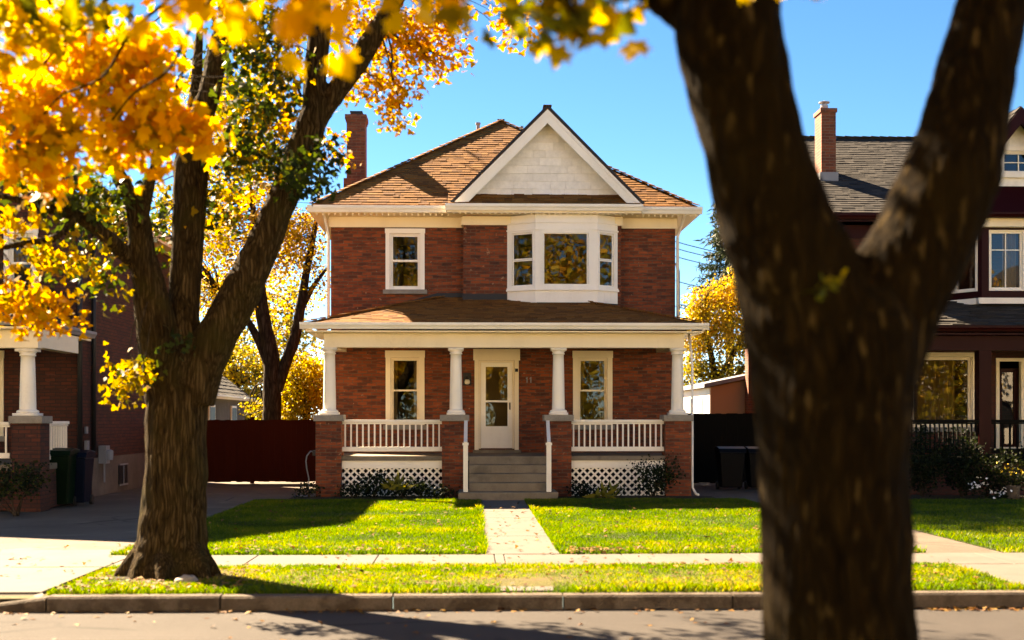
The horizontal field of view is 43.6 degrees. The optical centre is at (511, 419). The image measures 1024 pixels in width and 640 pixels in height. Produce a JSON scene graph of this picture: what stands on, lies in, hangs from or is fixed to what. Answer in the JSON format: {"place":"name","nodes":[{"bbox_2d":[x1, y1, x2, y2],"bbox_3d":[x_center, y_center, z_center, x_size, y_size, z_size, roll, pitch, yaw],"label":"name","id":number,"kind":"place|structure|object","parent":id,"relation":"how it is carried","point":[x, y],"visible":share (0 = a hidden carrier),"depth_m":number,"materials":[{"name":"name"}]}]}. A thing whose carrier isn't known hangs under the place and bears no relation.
{"place":"outdoors","nodes":[
{"label":"outdoors","id":0,"kind":"place"},
{"bbox_2d":[0,481,315,549],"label":"driveway","id":1,"kind":"structure","parent":0,"point":[107,522],"depth_m":22.12,"materials":[{"name":"concrete"}]},
{"bbox_2d":[0,459,53,515],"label":"shrub","id":2,"kind":"object","parent":1,"relation":"on","point":[5,483],"visible":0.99,"depth_m":22.60,"materials":[{"name":"green plant"}]},
{"bbox_2d":[50,448,79,505],"bbox_3d":[-8.922,1.134,25.049,0.760,1.148,0.720,0,0,-2],"label":"wheelie bin","id":3,"kind":"object","parent":1,"relation":"on","point":[64,459],"visible":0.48,"depth_m":24.77,"materials":[{"name":"green plastic"}]},
{"bbox_2d":[71,450,95,503],"bbox_3d":[-8.665,1.159,25.507,0.560,1.098,0.720,0,0,-2],"label":"wheelie bin","id":4,"kind":"object","parent":1,"relation":"on","point":[84,473],"visible":0.55,"depth_m":25.25,"materials":[{"name":"blue plastic"}]},
{"bbox_2d":[206,417,315,482],"bbox_3d":[-6.919,0.825,34.063,4.860,1.770,0.165,0,0,-2],"label":"wood fence","id":5,"kind":"object","parent":1,"relation":"on","point":[251,450],"visible":0.56,"depth_m":33.99,"materials":[{"name":"red wood"}]},
{"bbox_2d":[110,497,484,555],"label":"lawn","id":6,"kind":"structure","parent":0,"point":[346,530],"depth_m":19.09,"materials":[{"name":"green plant"}]},
{"bbox_2d":[111,547,481,554],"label":"grass","id":7,"kind":"structure","parent":6,"relation":"on","point":[354,553],"depth_m":16.09,"materials":[{"name":"green plant"}]},
{"bbox_2d":[289,497,456,499],"bbox_3d":[-2.976,1.685,27.413,3.599,0.027,1.190,0,0,-2],"label":"flower bed","id":8,"kind":"object","parent":6,"relation":"on","point":[318,498],"visible":0.58,"depth_m":27.33,"materials":[{"name":"soil"}]},
{"bbox_2d":[292,481,324,497],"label":"bedding plant","id":9,"kind":"object","parent":8,"relation":"on","point":[311,490],"visible":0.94,"depth_m":27.60,"materials":[{"name":"green plant"}]},
{"bbox_2d":[333,481,371,497],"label":"bedding plant","id":10,"kind":"object","parent":8,"relation":"on","point":[351,488],"visible":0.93,"depth_m":27.48,"materials":[{"name":"green plant"}]},
{"bbox_2d":[353,470,395,496],"bbox_3d":[-2.945,1.411,27.498,0.972,0.658,0.872,0,0,-2],"label":"bedding plant","id":11,"kind":"object","parent":8,"relation":"on","point":[379,478],"visible":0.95,"depth_m":27.41,"materials":[{"name":"green plant"}]},
{"bbox_2d":[377,471,417,490],"bbox_3d":[-2.394,1.296,27.223,0.888,0.492,0.816,0,0,44],"label":"hosta","id":12,"kind":"object","parent":8,"relation":"in","point":[397,487],"visible":1,"depth_m":27.13,"materials":[{"name":"green plant"}]},
{"bbox_2d":[382,476,418,497],"bbox_3d":[-2.396,1.486,27.437,0.817,0.528,0.787,0,0,-8],"label":"bedding plant","id":13,"kind":"object","parent":8,"relation":"on","point":[402,493],"visible":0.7,"depth_m":27.37,"materials":[{"name":"green plant"}]},
{"bbox_2d":[404,477,438,497],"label":"bedding plant","id":14,"kind":"object","parent":8,"relation":"on","point":[421,486],"visible":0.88,"depth_m":27.48,"materials":[{"name":"green plant"}]},
{"bbox_2d":[424,483,459,497],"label":"bedding plant","id":15,"kind":"object","parent":8,"relation":"on","point":[439,490],"visible":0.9,"depth_m":27.41,"materials":[{"name":"green plant"}]},
{"bbox_2d":[474,498,488,553],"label":"grass","id":16,"kind":"structure","parent":6,"relation":"on","point":[483,543],"depth_m":19.61,"materials":[{"name":"green plant"}]},
{"bbox_2d":[0,482,1004,598],"bbox_3d":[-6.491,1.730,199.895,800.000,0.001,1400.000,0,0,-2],"label":"ground","id":17,"kind":"structure","parent":0,"point":[16,596],"depth_m":16.80,"materials":[{"name":"grey concrete"}]},
{"bbox_2d":[0,593,43,601],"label":"apron","id":18,"kind":"object","parent":17,"relation":"on","point":[34,594],"visible":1,"depth_m":12.58,"materials":[{"name":"concrete"}]},
{"bbox_2d":[0,567,102,593],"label":"apron","id":19,"kind":"object","parent":17,"relation":"on","point":[31,580],"visible":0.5,"depth_m":13.75,"materials":[{"name":"concrete"}]},
{"bbox_2d":[0,550,120,555],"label":"apron","id":20,"kind":"object","parent":17,"relation":"on","point":[48,552],"visible":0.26,"depth_m":16.37,"materials":[{"name":"concrete"}]},
{"bbox_2d":[0,125,171,511],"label":"neighbour house","id":21,"kind":"structure","parent":17,"relation":"on","point":[51,397],"depth_m":27.11,"materials":[{"name":"brick"}]},
{"bbox_2d":[0,351,4,441],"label":"window","id":22,"kind":"structure","parent":21,"relation":"in","point":[2,438],"depth_m":27.03,"materials":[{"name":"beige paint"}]},
{"bbox_2d":[4,227,40,297],"bbox_3d":[-10.386,-3.291,27.127,0.828,1.517,0.300,0,0,-2],"label":"window","id":23,"kind":"structure","parent":21,"relation":"in","point":[14,255],"depth_m":27.14,"materials":[{"name":"white paint"}]},
{"bbox_2d":[118,463,127,485],"bbox_3d":[-9.238,1.310,30.416,0.041,0.520,0.740,0,0,-2],"label":"basement window","id":24,"kind":"structure","parent":21,"relation":"in","point":[122,468],"depth_m":30.33,"materials":[{"name":"black metal"}]},
{"bbox_2d":[199,254,261,389],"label":"tree","id":25,"kind":"object","parent":17,"relation":"on","point":[242,338],"visible":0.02,"depth_m":83.11,"materials":[{"name":"yellow plant"}]},
{"bbox_2d":[207,376,255,419],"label":"garage","id":26,"kind":"structure","parent":17,"relation":"on","point":[230,396],"depth_m":46.37,"materials":[{"name":"grey"}]},
{"bbox_2d":[208,405,214,419],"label":"window","id":27,"kind":"structure","parent":26,"relation":"in","point":[211,409],"depth_m":42.98,"materials":[{"name":"white paint"}]},
{"bbox_2d":[230,406,236,419],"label":"window","id":28,"kind":"structure","parent":26,"relation":"in","point":[233,409],"depth_m":46.97,"materials":[{"name":"white paint"}]},
{"bbox_2d":[153,2,330,419],"bbox_3d":[-8.664,-8.446,37.741,6.920,20.104,5.447,0,0,-2],"label":"yellow tree","id":29,"kind":"object","parent":17,"relation":"on","point":[276,371],"visible":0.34,"depth_m":37.66,"materials":[{"name":"yellow plant"}]},
{"bbox_2d":[223,330,281,419],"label":"tree","id":30,"kind":"object","parent":17,"relation":"on","point":[235,374],"visible":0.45,"depth_m":51.22,"materials":[{"name":"yellow plant"}]},
{"bbox_2d":[227,372,288,419],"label":"garden shed","id":31,"kind":"structure","parent":17,"relation":"on","point":[258,402],"depth_m":52.67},
{"bbox_2d":[238,349,323,419],"bbox_3d":[-7.266,-0.259,41.311,2.330,3.818,7.528,0,0,-21],"label":"yellow shrub","id":32,"kind":"object","parent":17,"relation":"on","point":[301,388],"visible":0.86,"depth_m":38.50,"materials":[{"name":"yellow plant"}]},
{"bbox_2d":[250,264,323,377],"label":"tree","id":33,"kind":"object","parent":17,"relation":"on","point":[305,344],"visible":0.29,"depth_m":77.12,"materials":[{"name":"yellow plant"}]},
{"bbox_2d":[307,351,323,388],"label":"tree","id":34,"kind":"object","parent":17,"relation":"on","point":[319,363],"depth_m":89.20,"materials":[{"name":"yellow plant"}]},
{"bbox_2d":[299,105,708,499],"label":"brick house","id":35,"kind":"structure","parent":17,"relation":"on","point":[502,321],"depth_m":30.45,"materials":[{"name":"brick"}]},
{"bbox_2d":[297,450,315,496],"bbox_3d":[-4.525,1.192,28.220,0.494,1.005,0.434,0,0,-15],"label":"garden hose","id":36,"kind":"object","parent":35,"relation":"attached to","point":[313,452],"visible":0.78,"depth_m":28.34,"materials":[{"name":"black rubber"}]},
{"bbox_2d":[383,228,426,293],"bbox_3d":[-2.568,-3.786,30.783,1.056,1.574,0.300,0,0,-2],"label":"window","id":37,"kind":"structure","parent":35,"relation":"in","point":[404,247],"depth_m":30.79,"materials":[{"name":"white paint"}]},
{"bbox_2d":[383,350,426,429],"bbox_3d":[-2.568,-0.700,30.783,1.050,1.896,0.300,0,0,-2],"label":"window","id":38,"kind":"structure","parent":35,"relation":"in","point":[405,369],"depth_m":30.79,"materials":[{"name":"beige paint"}]},
{"bbox_2d":[481,363,511,447],"bbox_3d":[-0.370,-0.333,30.824,0.757,2.061,0.100,0,0,-2],"label":"storm door","id":39,"kind":"structure","parent":35,"relation":"in","point":[496,378],"depth_m":30.84,"materials":[{"name":"white paint"}]},
{"bbox_2d":[506,214,618,303],"bbox_3d":[1.213,-3.791,30.377,2.700,2.073,0.518,0,0,-2],"label":"bay window","id":40,"kind":"structure","parent":35,"relation":"in","point":[574,258],"depth_m":30.21,"materials":[{"name":"white paint"}]},
{"bbox_2d":[572,351,614,429],"bbox_3d":[1.944,-0.700,30.929,1.072,1.896,0.300,0,0,-2],"label":"window","id":41,"kind":"structure","parent":35,"relation":"in","point":[592,370],"depth_m":30.94,"materials":[{"name":"beige paint"}]},
{"bbox_2d":[0,500,1008,591],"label":"fallen leaves","id":42,"kind":"object","parent":17,"relation":"on","point":[284,565],"visible":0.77,"depth_m":14.48,"materials":[{"name":"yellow plant"}]},
{"bbox_2d":[0,0,1023,639],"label":"maple tree","id":43,"kind":"object","parent":17,"relation":"on","point":[838,332],"visible":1,"depth_m":4.83,"materials":[{"name":"brown plant"}]},
{"bbox_2d":[0,590,1023,611],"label":"kerb","id":44,"kind":"structure","parent":17,"relation":"on","point":[418,601],"depth_m":12.36,"materials":[{"name":"concrete"}]},
{"bbox_2d":[42,561,1023,595],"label":"verge","id":45,"kind":"structure","parent":17,"relation":"on","point":[539,580],"depth_m":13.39,"materials":[{"name":"green plant"}]},
{"bbox_2d":[89,571,129,583],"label":"tree soil","id":46,"kind":"object","parent":45,"relation":"on","point":[116,578],"visible":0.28,"depth_m":13.50,"materials":[{"name":"brown soil"}]},
{"bbox_2d":[0,0,540,580],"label":"maple tree","id":47,"kind":"object","parent":46,"relation":"on","point":[182,360],"visible":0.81,"depth_m":13.67,"materials":[{"name":"yellow plant"}]},
{"bbox_2d":[174,574,197,582],"bbox_3d":[-3.359,1.680,13.198,0.245,0.165,0.200,0,0,-2],"label":"rock","id":48,"kind":"object","parent":45,"relation":"on","point":[185,578],"visible":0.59,"depth_m":13.14,"materials":[{"name":"stone"}]},
{"bbox_2d":[501,586,554,591],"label":"stepping slab","id":49,"kind":"structure","parent":45,"relation":"on","point":[546,588],"depth_m":12.76,"materials":[{"name":"concrete"}]},
{"bbox_2d":[675,263,679,318],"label":"utility pole","id":50,"kind":"object","parent":17,"relation":"on","point":[679,291],"visible":0.07,"depth_m":62.23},
{"bbox_2d":[679,202,736,375],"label":"spruce tree","id":51,"kind":"object","parent":17,"relation":"on","point":[719,254],"visible":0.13,"depth_m":54.33,"materials":[{"name":"green plant"}]},
{"bbox_2d":[679,268,744,385],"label":"yellow tree","id":52,"kind":"object","parent":17,"relation":"on","point":[724,322],"visible":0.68,"depth_m":46.96,"materials":[{"name":"yellow plant"}]},
{"bbox_2d":[683,350,753,413],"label":"back cottage","id":53,"kind":"structure","parent":17,"relation":"on","point":[731,394],"depth_m":40.25,"materials":[{"name":"red paint"}]},
{"bbox_2d":[687,399,690,412],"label":"window","id":54,"kind":"structure","parent":53,"relation":"in","point":[688,400],"depth_m":43.93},
{"bbox_2d":[698,398,702,413],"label":"window","id":55,"kind":"structure","parent":53,"relation":"in","point":[700,400],"depth_m":41.74,"materials":[{"name":"white"}]},
{"bbox_2d":[805,101,1023,494],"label":"maroon house","id":56,"kind":"structure","parent":17,"relation":"on","point":[972,379],"depth_m":30.63,"materials":[{"name":"brown brick"}]},
{"bbox_2d":[913,352,973,431],"bbox_3d":[10.460,-0.657,31.206,1.817,1.934,0.300,0,0,-2],"label":"window","id":57,"kind":"structure","parent":56,"relation":"in","point":[945,388],"depth_m":31.24,"materials":[{"name":"beige paint"}]},
{"bbox_2d":[955,243,977,292],"bbox_3d":[10.939,-3.757,30.766,0.442,1.427,0.788,0,0,-21],"label":"window","id":58,"kind":"structure","parent":56,"relation":"in","point":[969,283],"depth_m":30.66,"materials":[{"name":"white paint"}]},
{"bbox_2d":[989,230,1023,290],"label":"window","id":59,"kind":"structure","parent":56,"relation":"in","point":[1006,247],"depth_m":30.43,"materials":[{"name":"white paint"}]},
{"bbox_2d":[996,358,1023,448],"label":"door","id":60,"kind":"structure","parent":56,"relation":"in","point":[1006,379],"depth_m":31.36,"materials":[{"name":"beige paint"}]},
{"bbox_2d":[1003,146,1023,177],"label":"window","id":61,"kind":"structure","parent":56,"relation":"in","point":[1013,163],"depth_m":30.57,"materials":[{"name":"white paint"}]},
{"bbox_2d":[955,564,1023,583],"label":"apron","id":62,"kind":"object","parent":17,"relation":"on","point":[1013,572],"visible":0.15,"depth_m":14.40,"materials":[{"name":"concrete"}]},
{"bbox_2d":[0,607,1023,639],"bbox_3d":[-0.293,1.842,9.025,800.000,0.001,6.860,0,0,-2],"label":"road","id":63,"kind":"structure","parent":0,"point":[673,624],"depth_m":11.43,"materials":[{"name":"grey asphalt"}]},
{"bbox_2d":[3,605,1023,639],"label":"fallen leaves","id":64,"kind":"object","parent":63,"relation":"on","point":[946,608],"visible":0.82,"depth_m":12.24,"materials":[{"name":"orange plant"}]},
{"bbox_2d":[0,553,1023,567],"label":"sidewalk","id":65,"kind":"structure","parent":0,"point":[103,561],"depth_m":15.53,"materials":[{"name":"concrete"}]},
{"bbox_2d":[0,0,1023,417],"label":"sky","id":66,"kind":"structure","parent":0,"point":[874,61],"materials":[{"name":"blue"}]},
{"bbox_2d":[481,500,559,555],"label":"garden path","id":67,"kind":"structure","parent":0,"point":[515,530],"depth_m":19.50,"materials":[{"name":"concrete"}]},
{"bbox_2d":[675,241,714,251],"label":"power line","id":68,"kind":"object","parent":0,"point":[696,247],"visible":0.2,"depth_m":60.30,"materials":[{"name":"black metal"}]},
{"bbox_2d":[529,497,926,554],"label":"lawn","id":69,"kind":"structure","parent":0,"point":[649,525],"depth_m":20.17,"materials":[{"name":"green plant"}]},
{"bbox_2d":[524,498,564,553],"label":"grass","id":70,"kind":"structure","parent":69,"relation":"on","point":[545,526],"depth_m":19.59,"materials":[{"name":"green plant"}]},
{"bbox_2d":[558,496,713,498],"bbox_3d":[2.689,1.677,27.597,3.433,0.043,1.190,0,0,-2],"label":"flower bed","id":71,"kind":"object","parent":69,"relation":"on","point":[673,497],"visible":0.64,"depth_m":27.42,"materials":[{"name":"soil"}]},
{"bbox_2d":[563,480,595,497],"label":"bedding plant","id":72,"kind":"object","parent":71,"relation":"on","point":[584,491],"visible":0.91,"depth_m":27.61,"materials":[{"name":"green plant"}]},
{"bbox_2d":[583,480,619,498],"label":"hosta","id":73,"kind":"object","parent":71,"relation":"on","point":[607,495],"visible":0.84,"depth_m":27.26,"materials":[{"name":"green plant"}]},
{"bbox_2d":[589,482,626,496],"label":"bedding plant","id":74,"kind":"object","parent":71,"relation":"on","point":[618,493],"visible":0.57,"depth_m":27.51,"materials":[{"name":"green plant"}]},
{"bbox_2d":[626,451,685,495],"bbox_3d":[3.110,1.206,27.624,1.306,1.060,0.926,0,0,-2],"label":"shrub","id":75,"kind":"object","parent":71,"relation":"on","point":[661,484],"visible":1,"depth_m":27.57,"materials":[{"name":"green plant"}]},
{"bbox_2d":[559,545,926,553],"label":"grass","id":76,"kind":"structure","parent":0,"point":[691,551],"depth_m":16.23,"materials":[{"name":"green plant"}]},
{"bbox_2d":[691,483,1002,552],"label":"side path","id":77,"kind":"structure","parent":0,"point":[935,544],"depth_m":18.55,"materials":[{"name":"concrete"}]},
{"bbox_2d":[688,413,756,482],"bbox_3d":[5.899,0.740,33.679,4.022,1.940,0.165,0,0,-2],"label":"wood fence","id":78,"kind":"object","parent":77,"relation":"on","point":[712,432],"visible":0.2,"depth_m":33.58,"materials":[{"name":"black wood"}]},
{"bbox_2d":[714,446,746,488],"bbox_3d":[5.300,1.184,31.113,0.660,1.048,0.720,0,0,-2],"label":"wheelie bin","id":79,"kind":"object","parent":77,"relation":"on","point":[730,461],"visible":1,"depth_m":30.82,"materials":[{"name":"plastic"}]},
{"bbox_2d":[744,446,757,488],"bbox_3d":[6.004,1.184,31.136,0.660,1.048,0.720,0,0,-2],"label":"wheelie bin","id":80,"kind":"object","parent":77,"relation":"on","point":[751,459],"visible":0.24,"depth_m":30.85,"materials":[{"name":"plastic"}]},
{"bbox_2d":[911,497,1023,552],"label":"lawn","id":81,"kind":"structure","parent":0,"point":[976,519],"depth_m":21.30,"materials":[{"name":"green plant"}]},
{"bbox_2d":[911,495,1023,499],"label":"flower bed","id":82,"kind":"object","parent":81,"relation":"on","point":[950,497],"visible":0.3,"depth_m":27.13,"materials":[{"name":"soil"}]},
{"bbox_2d":[910,420,951,496],"bbox_3d":[8.726,0.880,27.284,1.230,1.725,1.398,0,0,-39],"label":"dark shrub","id":83,"kind":"object","parent":82,"relation":"on","point":[922,474],"visible":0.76,"depth_m":27.12,"materials":[{"name":"green plant"}]},
{"bbox_2d":[930,424,991,496],"bbox_3d":[9.520,0.919,27.315,1.252,1.633,1.474,0,0,-2],"label":"dark shrub","id":84,"kind":"object","parent":82,"relation":"on","point":[959,478],"visible":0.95,"depth_m":27.19,"materials":[{"name":"green plant"}]},
{"bbox_2d":[959,477,998,497],"bbox_3d":[9.794,1.442,26.933,0.809,0.470,0.598,0,0,-2],"label":"flower clump","id":85,"kind":"object","parent":82,"relation":"on","point":[977,486],"visible":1,"depth_m":26.88,"materials":[{"name":"white plant"}]},
{"bbox_2d":[979,487,1011,499],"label":"flower clump","id":86,"kind":"object","parent":82,"relation":"on","point":[1003,494],"visible":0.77,"depth_m":26.94,"materials":[{"name":"white plant"}]},
{"bbox_2d":[972,447,1023,496],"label":"dark shrub","id":87,"kind":"object","parent":82,"relation":"on","point":[994,484],"visible":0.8,"depth_m":27.28,"materials":[{"name":"green plant"}]},
{"bbox_2d":[993,462,1023,498],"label":"potted plant","id":88,"kind":"object","parent":82,"relation":"on","point":[1014,493],"visible":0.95,"depth_m":26.88,"materials":[{"name":"yellow plant"}]},
{"bbox_2d":[1009,437,1023,485],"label":"dark shrub","id":89,"kind":"object","parent":82,"relation":"on","point":[1021,451],"visible":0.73,"depth_m":27.44,"materials":[{"name":"green plant"}]}
]}

